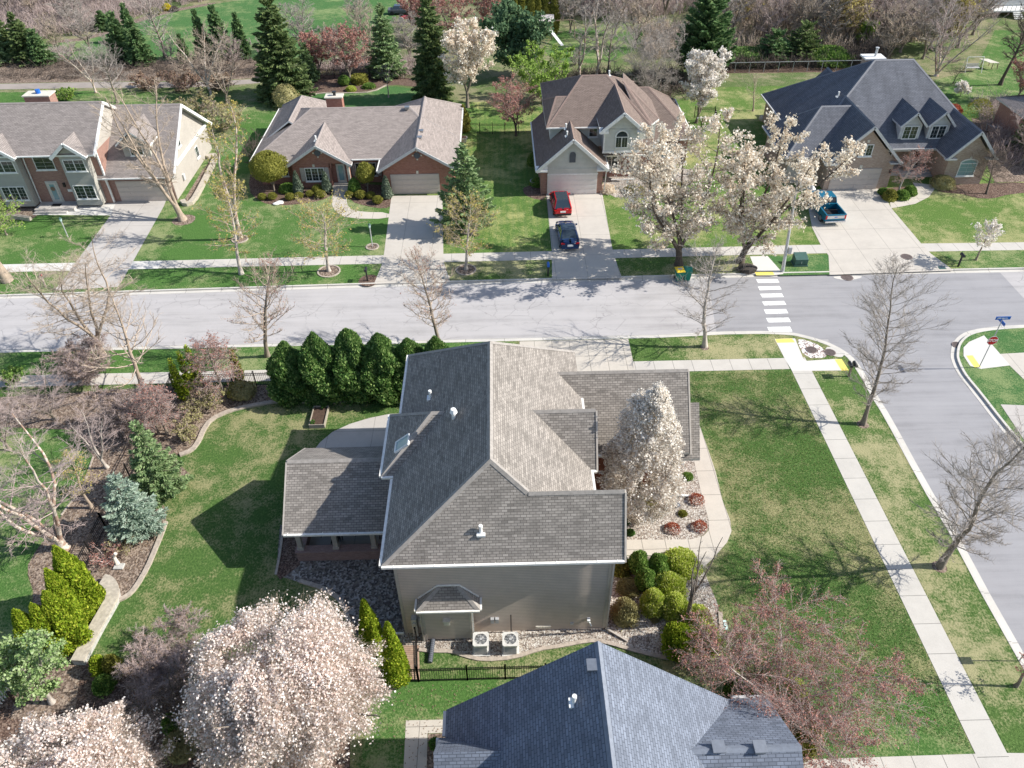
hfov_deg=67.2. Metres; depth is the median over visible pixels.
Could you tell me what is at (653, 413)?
pear tree
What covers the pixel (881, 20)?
woodland tree
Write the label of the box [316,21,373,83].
red bud tree
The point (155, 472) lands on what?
spruce tree
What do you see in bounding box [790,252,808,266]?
utility cabinet
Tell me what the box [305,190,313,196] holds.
boxwood ball
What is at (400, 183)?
garage door
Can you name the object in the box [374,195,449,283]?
driveway
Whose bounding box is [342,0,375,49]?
woodland tree
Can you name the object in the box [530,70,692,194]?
white gabled house
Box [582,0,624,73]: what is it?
bare tree
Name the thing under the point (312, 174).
window
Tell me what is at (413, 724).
fallen leaves
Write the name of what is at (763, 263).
ramp path
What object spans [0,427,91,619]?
yard
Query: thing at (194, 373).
arborvitae
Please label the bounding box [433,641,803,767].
slate roof house
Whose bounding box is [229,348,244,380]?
arborvitae
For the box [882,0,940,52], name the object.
woodland tree
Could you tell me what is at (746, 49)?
shrub
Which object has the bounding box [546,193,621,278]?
driveway
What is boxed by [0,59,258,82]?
verge
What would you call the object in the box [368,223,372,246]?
lamp post
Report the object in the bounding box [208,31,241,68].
woodland tree
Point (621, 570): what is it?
shrub
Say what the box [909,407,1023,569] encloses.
bare tree
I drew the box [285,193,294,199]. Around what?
boxwood ball
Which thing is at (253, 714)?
pear tree
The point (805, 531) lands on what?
grass
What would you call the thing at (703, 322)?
bare tree
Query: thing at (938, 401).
road surface new
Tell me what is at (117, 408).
bare shrub
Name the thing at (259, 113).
lawn
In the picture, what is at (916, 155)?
front door
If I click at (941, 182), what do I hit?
shrub
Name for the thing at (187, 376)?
arborvitae
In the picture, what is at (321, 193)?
boxwood ball
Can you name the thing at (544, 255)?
pavement
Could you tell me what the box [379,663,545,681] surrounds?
metal fence
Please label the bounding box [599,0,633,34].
woodland tree
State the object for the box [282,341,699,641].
corner house
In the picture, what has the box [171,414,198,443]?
bare shrub
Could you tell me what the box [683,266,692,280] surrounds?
wheelie bin
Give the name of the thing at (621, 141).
window
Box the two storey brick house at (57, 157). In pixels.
[0,89,212,213]
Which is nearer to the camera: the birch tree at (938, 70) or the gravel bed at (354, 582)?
the gravel bed at (354, 582)
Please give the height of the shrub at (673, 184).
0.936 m
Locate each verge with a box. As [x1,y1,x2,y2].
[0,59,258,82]
[444,254,792,279]
[938,250,1023,267]
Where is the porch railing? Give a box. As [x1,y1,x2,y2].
[611,179,634,186]
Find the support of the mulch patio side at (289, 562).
on the gravel bed at (354, 582)
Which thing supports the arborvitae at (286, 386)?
on the mulch bed at (67, 685)
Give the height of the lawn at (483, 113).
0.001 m
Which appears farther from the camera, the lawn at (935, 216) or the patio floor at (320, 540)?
the lawn at (935, 216)
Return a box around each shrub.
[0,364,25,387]
[39,332,115,387]
[44,39,75,60]
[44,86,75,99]
[75,377,175,443]
[88,654,104,676]
[89,538,121,568]
[91,673,118,698]
[95,31,108,47]
[101,530,133,559]
[101,653,123,679]
[110,600,211,718]
[120,660,194,731]
[127,69,169,89]
[150,7,161,14]
[152,37,176,59]
[157,86,216,114]
[159,724,200,766]
[160,712,183,735]
[162,3,170,10]
[164,68,204,91]
[169,6,178,11]
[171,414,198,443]
[178,395,210,422]
[194,383,229,409]
[199,95,249,129]
[199,100,228,115]
[200,71,234,90]
[223,377,245,400]
[228,380,256,400]
[235,128,263,162]
[270,83,299,109]
[278,182,293,193]
[292,170,303,192]
[311,184,321,194]
[321,171,332,193]
[323,19,337,43]
[337,75,350,85]
[345,85,356,91]
[347,177,361,196]
[351,72,368,85]
[357,29,376,57]
[362,82,376,89]
[381,175,393,199]
[428,736,436,750]
[461,104,470,132]
[526,152,534,166]
[528,177,539,187]
[567,47,584,64]
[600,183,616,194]
[609,597,640,630]
[614,558,630,577]
[616,576,641,599]
[624,184,645,194]
[627,528,635,536]
[628,550,649,575]
[634,567,655,591]
[638,587,665,618]
[644,497,663,511]
[648,552,669,574]
[650,616,659,623]
[653,570,689,597]
[659,621,701,662]
[660,591,688,622]
[662,180,686,188]
[663,546,703,580]
[664,521,680,534]
[678,509,687,516]
[680,603,714,625]
[682,472,693,480]
[689,493,704,504]
[690,519,707,531]
[695,622,724,660]
[721,674,757,698]
[733,46,770,67]
[754,678,795,717]
[756,27,794,67]
[782,675,807,697]
[782,697,824,735]
[783,19,825,63]
[789,724,825,762]
[808,44,856,68]
[877,187,887,194]
[881,189,898,201]
[897,189,910,201]
[904,185,917,196]
[929,174,956,190]
[952,103,962,113]
[963,98,992,121]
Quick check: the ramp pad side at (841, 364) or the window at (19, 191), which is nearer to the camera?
the ramp pad side at (841, 364)
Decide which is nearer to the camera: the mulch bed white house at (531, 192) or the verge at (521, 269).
the verge at (521, 269)
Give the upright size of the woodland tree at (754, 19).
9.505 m
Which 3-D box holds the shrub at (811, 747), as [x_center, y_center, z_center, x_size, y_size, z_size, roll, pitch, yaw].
[13.421,16.234,35.541,2.216,1.061,2.130,-1,40,-1]
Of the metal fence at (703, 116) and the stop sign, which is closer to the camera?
the stop sign
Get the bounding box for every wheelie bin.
[674,266,684,280]
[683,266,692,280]
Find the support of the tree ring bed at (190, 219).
on the lawn green at (166, 239)
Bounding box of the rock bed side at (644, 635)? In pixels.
[401,556,718,656]
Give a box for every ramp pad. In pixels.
[755,271,773,274]
[967,355,980,367]
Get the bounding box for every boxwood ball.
[257,193,266,199]
[267,192,277,199]
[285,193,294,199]
[294,192,303,198]
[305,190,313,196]
[314,190,325,198]
[345,190,354,197]
[354,190,366,198]
[366,191,374,198]
[372,195,382,203]
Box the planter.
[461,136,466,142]
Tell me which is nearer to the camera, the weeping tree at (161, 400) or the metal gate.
the metal gate
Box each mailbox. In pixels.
[547,262,549,275]
[847,360,857,376]
[957,252,965,266]
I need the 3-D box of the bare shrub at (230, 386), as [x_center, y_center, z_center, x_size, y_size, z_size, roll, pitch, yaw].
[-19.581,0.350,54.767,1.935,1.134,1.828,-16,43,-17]
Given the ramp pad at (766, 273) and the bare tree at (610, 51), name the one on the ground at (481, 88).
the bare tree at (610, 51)
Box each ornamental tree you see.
[248,150,287,191]
[355,161,374,191]
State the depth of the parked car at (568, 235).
69.64 m
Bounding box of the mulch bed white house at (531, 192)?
[523,186,545,199]
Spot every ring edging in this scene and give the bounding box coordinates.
[317,265,340,277]
[366,243,378,249]
[455,264,475,275]
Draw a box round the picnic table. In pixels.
[980,59,998,68]
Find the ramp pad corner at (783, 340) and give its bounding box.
[775,339,793,342]
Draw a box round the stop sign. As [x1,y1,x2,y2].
[979,316,1011,367]
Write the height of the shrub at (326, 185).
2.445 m
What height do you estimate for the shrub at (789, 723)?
1.173 m
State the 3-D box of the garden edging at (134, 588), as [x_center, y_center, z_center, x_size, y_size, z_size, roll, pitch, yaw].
[-20.867,10.095,44.013,0.839,0.120,5.681,5,41,7]
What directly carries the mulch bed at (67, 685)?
on the lawn at (216, 556)
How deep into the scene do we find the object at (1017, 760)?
35.05 m
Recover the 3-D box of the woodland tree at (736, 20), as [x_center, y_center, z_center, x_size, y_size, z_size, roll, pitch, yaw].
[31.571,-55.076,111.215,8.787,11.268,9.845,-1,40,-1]
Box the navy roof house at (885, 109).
[761,47,998,189]
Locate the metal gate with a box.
[414,627,417,678]
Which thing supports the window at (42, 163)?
in the two storey brick house at (57, 157)
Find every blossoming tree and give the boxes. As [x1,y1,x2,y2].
[609,107,754,266]
[705,108,866,263]
[784,2,809,20]
[970,219,1005,260]
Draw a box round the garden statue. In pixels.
[113,552,124,569]
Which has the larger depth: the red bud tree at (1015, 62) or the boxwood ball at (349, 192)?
the red bud tree at (1015, 62)
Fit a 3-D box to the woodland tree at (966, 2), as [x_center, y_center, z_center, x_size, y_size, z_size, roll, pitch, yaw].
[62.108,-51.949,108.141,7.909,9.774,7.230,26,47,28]
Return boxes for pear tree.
[0,696,176,767]
[163,588,395,767]
[438,16,498,107]
[596,380,688,527]
[679,45,732,123]
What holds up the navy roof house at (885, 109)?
on the lawn at (935, 216)
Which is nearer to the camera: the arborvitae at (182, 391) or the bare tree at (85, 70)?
the arborvitae at (182, 391)
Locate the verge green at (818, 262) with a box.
[768,254,828,274]
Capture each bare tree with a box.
[0,225,157,357]
[0,353,74,422]
[0,377,33,450]
[44,37,103,92]
[63,398,125,468]
[80,41,132,101]
[80,282,164,394]
[124,0,180,57]
[140,399,162,434]
[167,20,231,97]
[168,49,203,82]
[190,33,251,107]
[565,0,605,74]
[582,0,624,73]
[589,11,626,73]
[612,0,687,92]
[672,230,757,347]
[686,536,722,614]
[840,251,962,425]
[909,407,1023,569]
[947,64,973,83]
[969,145,1015,193]
[998,0,1023,85]
[1009,107,1023,165]
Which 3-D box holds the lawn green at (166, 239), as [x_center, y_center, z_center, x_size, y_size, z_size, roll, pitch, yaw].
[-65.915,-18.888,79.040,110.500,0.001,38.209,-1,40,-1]
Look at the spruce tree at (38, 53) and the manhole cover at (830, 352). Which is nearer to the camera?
the manhole cover at (830, 352)
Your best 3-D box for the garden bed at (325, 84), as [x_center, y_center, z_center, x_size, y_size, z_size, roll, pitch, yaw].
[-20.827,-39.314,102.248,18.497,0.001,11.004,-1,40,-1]
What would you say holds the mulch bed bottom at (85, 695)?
on the lawn at (216, 556)
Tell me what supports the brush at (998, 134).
on the brush floor at (1017, 171)
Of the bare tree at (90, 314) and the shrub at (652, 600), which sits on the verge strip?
the bare tree at (90, 314)
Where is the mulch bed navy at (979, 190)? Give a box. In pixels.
[936,182,1023,198]
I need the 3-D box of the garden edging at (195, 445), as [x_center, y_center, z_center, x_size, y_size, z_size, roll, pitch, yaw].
[-15.030,1.882,53.577,15.556,0.120,3.693,-13,42,-14]
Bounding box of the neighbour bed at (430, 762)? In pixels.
[427,733,444,767]
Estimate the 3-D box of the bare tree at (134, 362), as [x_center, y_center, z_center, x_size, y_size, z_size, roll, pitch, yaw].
[-26.315,-2.732,52.447,4.912,8.914,7.998,-1,40,-1]
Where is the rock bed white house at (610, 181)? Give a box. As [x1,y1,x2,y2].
[603,168,692,196]
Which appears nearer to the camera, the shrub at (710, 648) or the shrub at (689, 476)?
the shrub at (710, 648)
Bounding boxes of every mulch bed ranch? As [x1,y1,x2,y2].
[249,171,332,204]
[350,184,390,207]
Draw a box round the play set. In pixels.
[539,14,574,45]
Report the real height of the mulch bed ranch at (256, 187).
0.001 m
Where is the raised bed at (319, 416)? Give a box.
[309,406,329,428]
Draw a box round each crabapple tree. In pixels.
[484,71,540,136]
[664,555,941,767]
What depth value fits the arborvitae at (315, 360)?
51.90 m
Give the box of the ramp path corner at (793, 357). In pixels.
[775,338,840,370]
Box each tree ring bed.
[172,215,194,224]
[319,266,338,275]
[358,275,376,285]
[367,244,376,248]
[457,265,474,273]
[857,420,868,427]
[932,561,946,572]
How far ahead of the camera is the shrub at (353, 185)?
77.78 m
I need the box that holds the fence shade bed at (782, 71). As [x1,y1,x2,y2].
[721,63,853,72]
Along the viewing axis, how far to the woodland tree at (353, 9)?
120.04 m
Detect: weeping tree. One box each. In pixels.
[124,378,188,434]
[178,328,246,405]
[888,145,936,189]
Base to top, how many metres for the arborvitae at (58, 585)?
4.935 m
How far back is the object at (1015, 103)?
87.32 m
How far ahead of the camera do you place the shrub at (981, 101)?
90.94 m
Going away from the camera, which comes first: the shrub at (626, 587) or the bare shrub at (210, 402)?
the shrub at (626, 587)
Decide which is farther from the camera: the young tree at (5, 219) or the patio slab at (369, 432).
the young tree at (5, 219)
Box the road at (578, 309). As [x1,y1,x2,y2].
[0,272,1023,349]
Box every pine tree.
[0,627,70,707]
[478,0,554,75]
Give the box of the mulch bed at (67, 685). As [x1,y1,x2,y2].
[0,385,400,719]
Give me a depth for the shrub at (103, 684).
37.75 m
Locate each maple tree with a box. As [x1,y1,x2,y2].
[220,249,300,357]
[393,243,456,337]
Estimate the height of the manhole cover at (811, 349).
0.030 m
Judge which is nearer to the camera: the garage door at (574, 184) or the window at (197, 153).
the garage door at (574, 184)
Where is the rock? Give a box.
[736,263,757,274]
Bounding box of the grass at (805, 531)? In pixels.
[692,371,970,747]
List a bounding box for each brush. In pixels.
[0,0,204,38]
[0,51,258,80]
[295,47,445,77]
[543,59,690,99]
[559,0,698,19]
[635,13,689,58]
[725,37,902,70]
[965,85,1023,165]
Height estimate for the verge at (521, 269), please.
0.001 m
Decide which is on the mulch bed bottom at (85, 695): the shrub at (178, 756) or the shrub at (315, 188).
the shrub at (178, 756)
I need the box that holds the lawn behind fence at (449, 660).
[421,644,589,680]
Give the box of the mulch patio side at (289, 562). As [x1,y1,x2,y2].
[277,537,299,578]
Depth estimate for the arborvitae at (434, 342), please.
51.82 m
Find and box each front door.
[44,181,64,201]
[335,164,346,182]
[911,151,920,164]
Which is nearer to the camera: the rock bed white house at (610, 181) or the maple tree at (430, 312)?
the maple tree at (430, 312)
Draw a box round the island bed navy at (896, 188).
[880,187,904,196]
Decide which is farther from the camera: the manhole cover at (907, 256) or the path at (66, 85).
the path at (66, 85)
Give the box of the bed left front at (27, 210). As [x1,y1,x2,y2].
[6,204,38,219]
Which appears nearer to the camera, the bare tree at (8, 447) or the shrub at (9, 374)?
the bare tree at (8, 447)
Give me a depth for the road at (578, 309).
62.71 m
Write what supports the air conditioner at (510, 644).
on the rock bed side at (644, 635)
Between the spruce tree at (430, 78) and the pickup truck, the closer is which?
the pickup truck
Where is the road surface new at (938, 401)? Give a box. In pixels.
[710,272,1023,652]
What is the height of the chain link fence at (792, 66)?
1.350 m
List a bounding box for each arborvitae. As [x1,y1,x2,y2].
[11,608,48,660]
[28,602,72,658]
[40,590,93,655]
[43,567,94,624]
[51,544,105,617]
[167,358,186,392]
[172,368,189,400]
[176,350,195,390]
[183,344,203,385]
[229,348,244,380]
[265,340,310,408]
[297,331,346,407]
[331,328,376,405]
[358,598,382,647]
[359,332,402,405]
[368,620,381,656]
[380,621,411,688]
[391,337,423,394]
[421,335,448,351]
[518,0,526,9]
[526,0,535,15]
[535,0,542,22]
[541,0,550,34]
[550,0,560,33]
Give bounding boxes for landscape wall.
[4,214,32,220]
[180,153,217,206]
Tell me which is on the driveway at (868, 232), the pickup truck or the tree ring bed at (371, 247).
the pickup truck
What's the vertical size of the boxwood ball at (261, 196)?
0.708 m
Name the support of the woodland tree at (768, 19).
on the ground at (481, 88)
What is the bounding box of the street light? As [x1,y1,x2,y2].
[781,180,815,271]
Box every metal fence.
[5,374,174,703]
[168,371,269,386]
[316,68,414,78]
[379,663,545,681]
[468,122,529,133]
[689,106,716,130]
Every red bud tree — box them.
[296,30,336,74]
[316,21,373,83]
[397,0,434,28]
[430,0,474,32]
[473,0,500,23]
[1011,52,1023,94]
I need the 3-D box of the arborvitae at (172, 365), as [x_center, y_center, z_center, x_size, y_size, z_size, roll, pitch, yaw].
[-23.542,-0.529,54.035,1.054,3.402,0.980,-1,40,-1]
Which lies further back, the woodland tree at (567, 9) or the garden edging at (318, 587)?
the woodland tree at (567, 9)
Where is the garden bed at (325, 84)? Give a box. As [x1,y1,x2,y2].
[308,75,415,94]
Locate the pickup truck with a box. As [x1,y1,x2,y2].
[808,190,846,222]
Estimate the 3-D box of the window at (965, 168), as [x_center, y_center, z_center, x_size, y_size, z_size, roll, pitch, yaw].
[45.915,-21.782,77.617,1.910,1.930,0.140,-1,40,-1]
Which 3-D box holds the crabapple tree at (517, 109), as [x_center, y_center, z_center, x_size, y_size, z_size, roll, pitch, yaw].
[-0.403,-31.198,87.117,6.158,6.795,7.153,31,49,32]
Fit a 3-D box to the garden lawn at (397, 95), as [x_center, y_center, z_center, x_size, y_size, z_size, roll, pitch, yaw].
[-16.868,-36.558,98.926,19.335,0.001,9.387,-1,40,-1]
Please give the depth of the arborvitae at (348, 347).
52.01 m
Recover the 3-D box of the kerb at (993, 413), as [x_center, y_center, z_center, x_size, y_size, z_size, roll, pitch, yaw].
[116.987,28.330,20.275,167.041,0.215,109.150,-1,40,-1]
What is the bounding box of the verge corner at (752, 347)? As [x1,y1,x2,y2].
[632,336,783,359]
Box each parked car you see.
[387,4,408,15]
[549,191,571,215]
[555,220,579,248]
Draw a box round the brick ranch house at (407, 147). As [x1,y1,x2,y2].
[249,91,463,193]
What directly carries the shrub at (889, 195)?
on the island bed navy at (896, 188)
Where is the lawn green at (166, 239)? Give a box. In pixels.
[0,126,406,293]
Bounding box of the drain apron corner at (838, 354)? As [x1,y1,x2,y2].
[826,347,843,356]
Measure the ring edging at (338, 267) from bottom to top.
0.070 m
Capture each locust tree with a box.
[186,170,262,274]
[282,190,370,271]
[426,186,499,270]
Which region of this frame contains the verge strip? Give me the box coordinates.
[0,341,515,374]
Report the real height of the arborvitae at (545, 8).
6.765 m
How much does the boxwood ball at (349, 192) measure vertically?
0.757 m
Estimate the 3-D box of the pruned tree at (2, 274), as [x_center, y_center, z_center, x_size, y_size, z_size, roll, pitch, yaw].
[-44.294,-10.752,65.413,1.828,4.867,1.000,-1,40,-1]
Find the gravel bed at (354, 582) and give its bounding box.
[277,525,404,653]
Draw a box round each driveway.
[56,201,165,289]
[374,195,449,283]
[520,339,634,370]
[546,193,621,278]
[805,189,951,274]
[1001,404,1023,437]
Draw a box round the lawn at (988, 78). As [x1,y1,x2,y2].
[934,30,1023,118]
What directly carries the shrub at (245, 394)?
on the mulch bed at (67, 685)
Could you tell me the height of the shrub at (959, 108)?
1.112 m
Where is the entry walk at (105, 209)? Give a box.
[33,203,114,214]
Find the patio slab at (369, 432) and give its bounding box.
[316,413,398,447]
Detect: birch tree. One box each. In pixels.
[0,401,90,556]
[88,77,186,221]
[195,100,246,239]
[925,0,1009,76]
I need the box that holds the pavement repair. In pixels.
[3,261,161,271]
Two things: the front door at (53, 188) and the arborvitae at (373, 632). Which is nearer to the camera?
the arborvitae at (373, 632)
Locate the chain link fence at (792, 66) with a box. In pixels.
[720,60,860,72]
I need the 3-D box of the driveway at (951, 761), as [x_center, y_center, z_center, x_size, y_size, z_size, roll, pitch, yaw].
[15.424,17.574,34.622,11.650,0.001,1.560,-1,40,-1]
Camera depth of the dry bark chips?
48.33 m
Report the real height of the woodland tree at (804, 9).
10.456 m
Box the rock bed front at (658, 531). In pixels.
[627,461,708,539]
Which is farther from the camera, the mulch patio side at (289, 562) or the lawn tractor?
the lawn tractor
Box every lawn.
[0,90,277,129]
[0,334,1019,767]
[122,86,1023,290]
[312,86,416,106]
[360,676,973,767]
[432,131,551,261]
[459,101,542,130]
[934,30,1023,118]
[959,328,1023,440]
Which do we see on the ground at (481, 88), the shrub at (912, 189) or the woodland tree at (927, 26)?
the woodland tree at (927, 26)
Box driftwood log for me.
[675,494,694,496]
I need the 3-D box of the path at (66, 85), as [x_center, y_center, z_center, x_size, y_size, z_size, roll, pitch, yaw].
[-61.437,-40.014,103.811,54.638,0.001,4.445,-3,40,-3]
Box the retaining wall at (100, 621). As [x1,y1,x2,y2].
[71,574,120,664]
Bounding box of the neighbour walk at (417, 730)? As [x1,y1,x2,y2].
[404,720,442,767]
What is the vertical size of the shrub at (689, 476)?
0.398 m
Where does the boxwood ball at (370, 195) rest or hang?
on the mulch bed ranch at (377, 190)
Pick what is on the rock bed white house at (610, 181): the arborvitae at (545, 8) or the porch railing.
the porch railing
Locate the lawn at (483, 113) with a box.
[459,101,542,130]
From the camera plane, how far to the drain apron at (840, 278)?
65.99 m
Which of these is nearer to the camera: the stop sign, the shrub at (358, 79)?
the stop sign
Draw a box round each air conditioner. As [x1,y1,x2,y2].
[473,632,489,656]
[502,632,518,655]
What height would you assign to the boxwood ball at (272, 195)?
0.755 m
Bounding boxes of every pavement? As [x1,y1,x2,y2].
[0,358,789,386]
[159,242,1023,267]
[1001,353,1023,378]
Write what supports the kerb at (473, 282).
on the ground
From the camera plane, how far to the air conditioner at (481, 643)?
39.09 m
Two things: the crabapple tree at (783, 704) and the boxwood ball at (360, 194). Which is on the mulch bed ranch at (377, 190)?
the boxwood ball at (360, 194)
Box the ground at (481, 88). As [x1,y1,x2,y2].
[0,0,1023,137]
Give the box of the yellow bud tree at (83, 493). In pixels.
[52,447,103,509]
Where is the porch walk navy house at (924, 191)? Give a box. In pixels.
[890,182,933,207]
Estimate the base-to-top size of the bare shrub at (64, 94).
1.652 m
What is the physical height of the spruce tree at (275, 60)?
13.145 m
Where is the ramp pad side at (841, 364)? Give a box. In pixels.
[835,359,847,370]
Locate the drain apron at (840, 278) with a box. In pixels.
[833,276,860,279]
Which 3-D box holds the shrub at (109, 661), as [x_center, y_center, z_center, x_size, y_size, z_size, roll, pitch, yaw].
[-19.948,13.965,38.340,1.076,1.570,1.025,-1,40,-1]
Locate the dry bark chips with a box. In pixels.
[2,385,268,719]
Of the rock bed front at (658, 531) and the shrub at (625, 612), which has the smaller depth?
the shrub at (625, 612)
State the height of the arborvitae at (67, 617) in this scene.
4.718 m
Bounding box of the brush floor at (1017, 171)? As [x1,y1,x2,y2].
[972,118,1023,181]
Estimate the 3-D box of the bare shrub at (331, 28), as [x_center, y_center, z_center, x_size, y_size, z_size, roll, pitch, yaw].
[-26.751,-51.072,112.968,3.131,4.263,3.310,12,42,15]
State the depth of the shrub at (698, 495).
46.77 m
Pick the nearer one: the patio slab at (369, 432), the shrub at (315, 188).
the patio slab at (369, 432)
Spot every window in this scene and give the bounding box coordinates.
[0,161,18,173]
[0,186,30,201]
[32,157,57,170]
[62,159,87,172]
[72,185,98,199]
[129,148,145,156]
[194,145,200,159]
[304,167,323,182]
[354,162,377,176]
[588,128,597,137]
[607,157,618,170]
[615,130,628,147]
[857,144,874,157]
[901,126,919,139]
[928,125,947,138]
[955,159,977,176]
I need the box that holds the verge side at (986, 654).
[813,370,1023,752]
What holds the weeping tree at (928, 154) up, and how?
on the island bed navy at (896, 188)
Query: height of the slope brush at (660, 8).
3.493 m
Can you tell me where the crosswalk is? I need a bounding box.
[756,279,791,331]
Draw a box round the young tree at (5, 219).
[0,194,25,235]
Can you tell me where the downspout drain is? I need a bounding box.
[427,639,434,662]
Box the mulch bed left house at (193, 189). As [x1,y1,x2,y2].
[185,162,209,200]
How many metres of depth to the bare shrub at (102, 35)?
111.85 m
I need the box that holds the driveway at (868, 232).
[805,189,951,274]
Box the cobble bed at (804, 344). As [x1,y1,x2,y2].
[798,339,826,357]
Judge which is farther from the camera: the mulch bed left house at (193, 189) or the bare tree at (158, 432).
the mulch bed left house at (193, 189)
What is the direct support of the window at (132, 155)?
in the two storey brick house at (57, 157)
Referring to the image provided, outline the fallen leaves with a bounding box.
[362,683,479,767]
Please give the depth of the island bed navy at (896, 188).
78.27 m
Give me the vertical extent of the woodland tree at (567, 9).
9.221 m
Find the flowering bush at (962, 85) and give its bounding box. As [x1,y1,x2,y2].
[954,80,972,95]
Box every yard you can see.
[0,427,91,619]
[0,620,15,700]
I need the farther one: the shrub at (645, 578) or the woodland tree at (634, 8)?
the woodland tree at (634, 8)
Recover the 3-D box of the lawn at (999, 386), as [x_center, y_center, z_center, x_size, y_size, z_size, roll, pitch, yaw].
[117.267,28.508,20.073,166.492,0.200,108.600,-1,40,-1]
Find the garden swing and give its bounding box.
[961,56,984,72]
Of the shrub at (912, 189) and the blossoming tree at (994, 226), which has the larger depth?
the shrub at (912, 189)
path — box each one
[0,79,259,88]
[54,2,214,42]
[403,645,419,679]
[750,256,782,274]
[964,336,1008,368]
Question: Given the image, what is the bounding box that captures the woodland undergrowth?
[720,0,1006,48]
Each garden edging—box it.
[61,456,93,514]
[119,521,167,601]
[179,400,398,456]
[275,530,282,574]
[299,579,351,629]
[312,85,384,95]
[419,611,722,661]
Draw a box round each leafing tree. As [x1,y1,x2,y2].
[507,40,574,102]
[854,19,879,40]
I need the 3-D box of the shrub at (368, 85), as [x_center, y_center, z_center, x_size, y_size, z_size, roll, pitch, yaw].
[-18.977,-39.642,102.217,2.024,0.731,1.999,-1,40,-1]
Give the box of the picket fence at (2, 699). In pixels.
[0,680,10,703]
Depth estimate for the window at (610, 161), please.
80.08 m
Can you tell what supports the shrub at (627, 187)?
on the rock bed white house at (610, 181)
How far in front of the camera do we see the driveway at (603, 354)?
58.33 m
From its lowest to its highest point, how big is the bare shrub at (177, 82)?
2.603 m
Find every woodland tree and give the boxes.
[0,0,11,9]
[19,0,36,12]
[32,11,63,47]
[42,0,82,25]
[55,2,98,48]
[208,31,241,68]
[277,0,317,42]
[308,24,339,59]
[341,0,369,28]
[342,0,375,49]
[388,10,420,58]
[549,0,591,32]
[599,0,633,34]
[609,0,660,45]
[627,0,641,19]
[662,0,670,17]
[722,0,758,27]
[734,0,764,22]
[744,0,779,38]
[749,0,794,44]
[774,0,805,28]
[781,0,823,38]
[789,0,831,28]
[802,0,834,21]
[811,0,859,43]
[829,0,877,42]
[861,0,897,20]
[862,0,931,58]
[865,0,916,38]
[881,0,932,32]
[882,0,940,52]
[894,0,941,41]
[902,0,963,58]
[928,0,988,46]
[938,0,1017,47]
[971,0,1006,34]
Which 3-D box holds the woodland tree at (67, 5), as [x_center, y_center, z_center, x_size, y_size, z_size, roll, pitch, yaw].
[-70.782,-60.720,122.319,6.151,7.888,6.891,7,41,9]
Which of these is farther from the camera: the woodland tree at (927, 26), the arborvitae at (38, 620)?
the woodland tree at (927, 26)
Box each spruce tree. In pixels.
[0,20,14,55]
[0,33,14,65]
[4,11,31,67]
[26,28,58,66]
[93,10,107,32]
[104,10,130,64]
[119,2,142,36]
[123,18,156,66]
[127,420,193,508]
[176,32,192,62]
[190,8,211,60]
[206,3,234,60]
[231,11,251,59]
[251,0,317,108]
[297,42,320,82]
[364,2,406,81]
[410,0,455,101]
[429,141,495,234]
[668,0,737,76]
[1005,120,1023,151]
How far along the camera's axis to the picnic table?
104.69 m
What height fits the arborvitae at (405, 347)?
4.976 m
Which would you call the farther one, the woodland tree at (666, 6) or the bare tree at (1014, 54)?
the woodland tree at (666, 6)
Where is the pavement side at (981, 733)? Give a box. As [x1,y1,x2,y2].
[792,357,1013,767]
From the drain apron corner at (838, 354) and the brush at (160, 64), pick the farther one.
the brush at (160, 64)
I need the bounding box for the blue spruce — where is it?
[99,471,168,545]
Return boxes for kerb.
[0,267,1023,298]
[0,331,1023,668]
[950,325,1023,452]
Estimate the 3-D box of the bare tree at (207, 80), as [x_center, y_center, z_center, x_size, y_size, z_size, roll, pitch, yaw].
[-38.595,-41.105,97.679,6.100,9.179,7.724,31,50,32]
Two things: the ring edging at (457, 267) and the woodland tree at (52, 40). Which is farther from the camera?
the woodland tree at (52, 40)
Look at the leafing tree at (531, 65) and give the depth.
94.35 m
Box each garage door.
[115,180,170,201]
[390,174,439,193]
[547,174,596,194]
[784,163,811,182]
[828,168,881,189]
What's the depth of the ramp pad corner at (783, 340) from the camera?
59.12 m
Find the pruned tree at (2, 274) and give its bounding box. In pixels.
[0,262,13,283]
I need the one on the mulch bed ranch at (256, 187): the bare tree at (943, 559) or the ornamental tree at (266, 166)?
the ornamental tree at (266, 166)
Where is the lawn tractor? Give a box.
[399,13,411,22]
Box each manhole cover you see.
[806,346,816,352]
[824,349,835,355]
[841,274,852,280]
[901,254,912,259]
[952,342,958,347]
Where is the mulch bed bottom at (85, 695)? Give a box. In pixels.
[0,662,349,767]
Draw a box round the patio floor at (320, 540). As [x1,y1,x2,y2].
[309,535,382,544]
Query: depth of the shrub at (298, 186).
78.22 m
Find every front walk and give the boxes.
[332,192,388,218]
[627,428,730,566]
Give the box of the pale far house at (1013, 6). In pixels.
[981,0,1023,18]
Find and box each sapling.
[376,65,393,97]
[740,73,762,110]
[1013,651,1023,687]

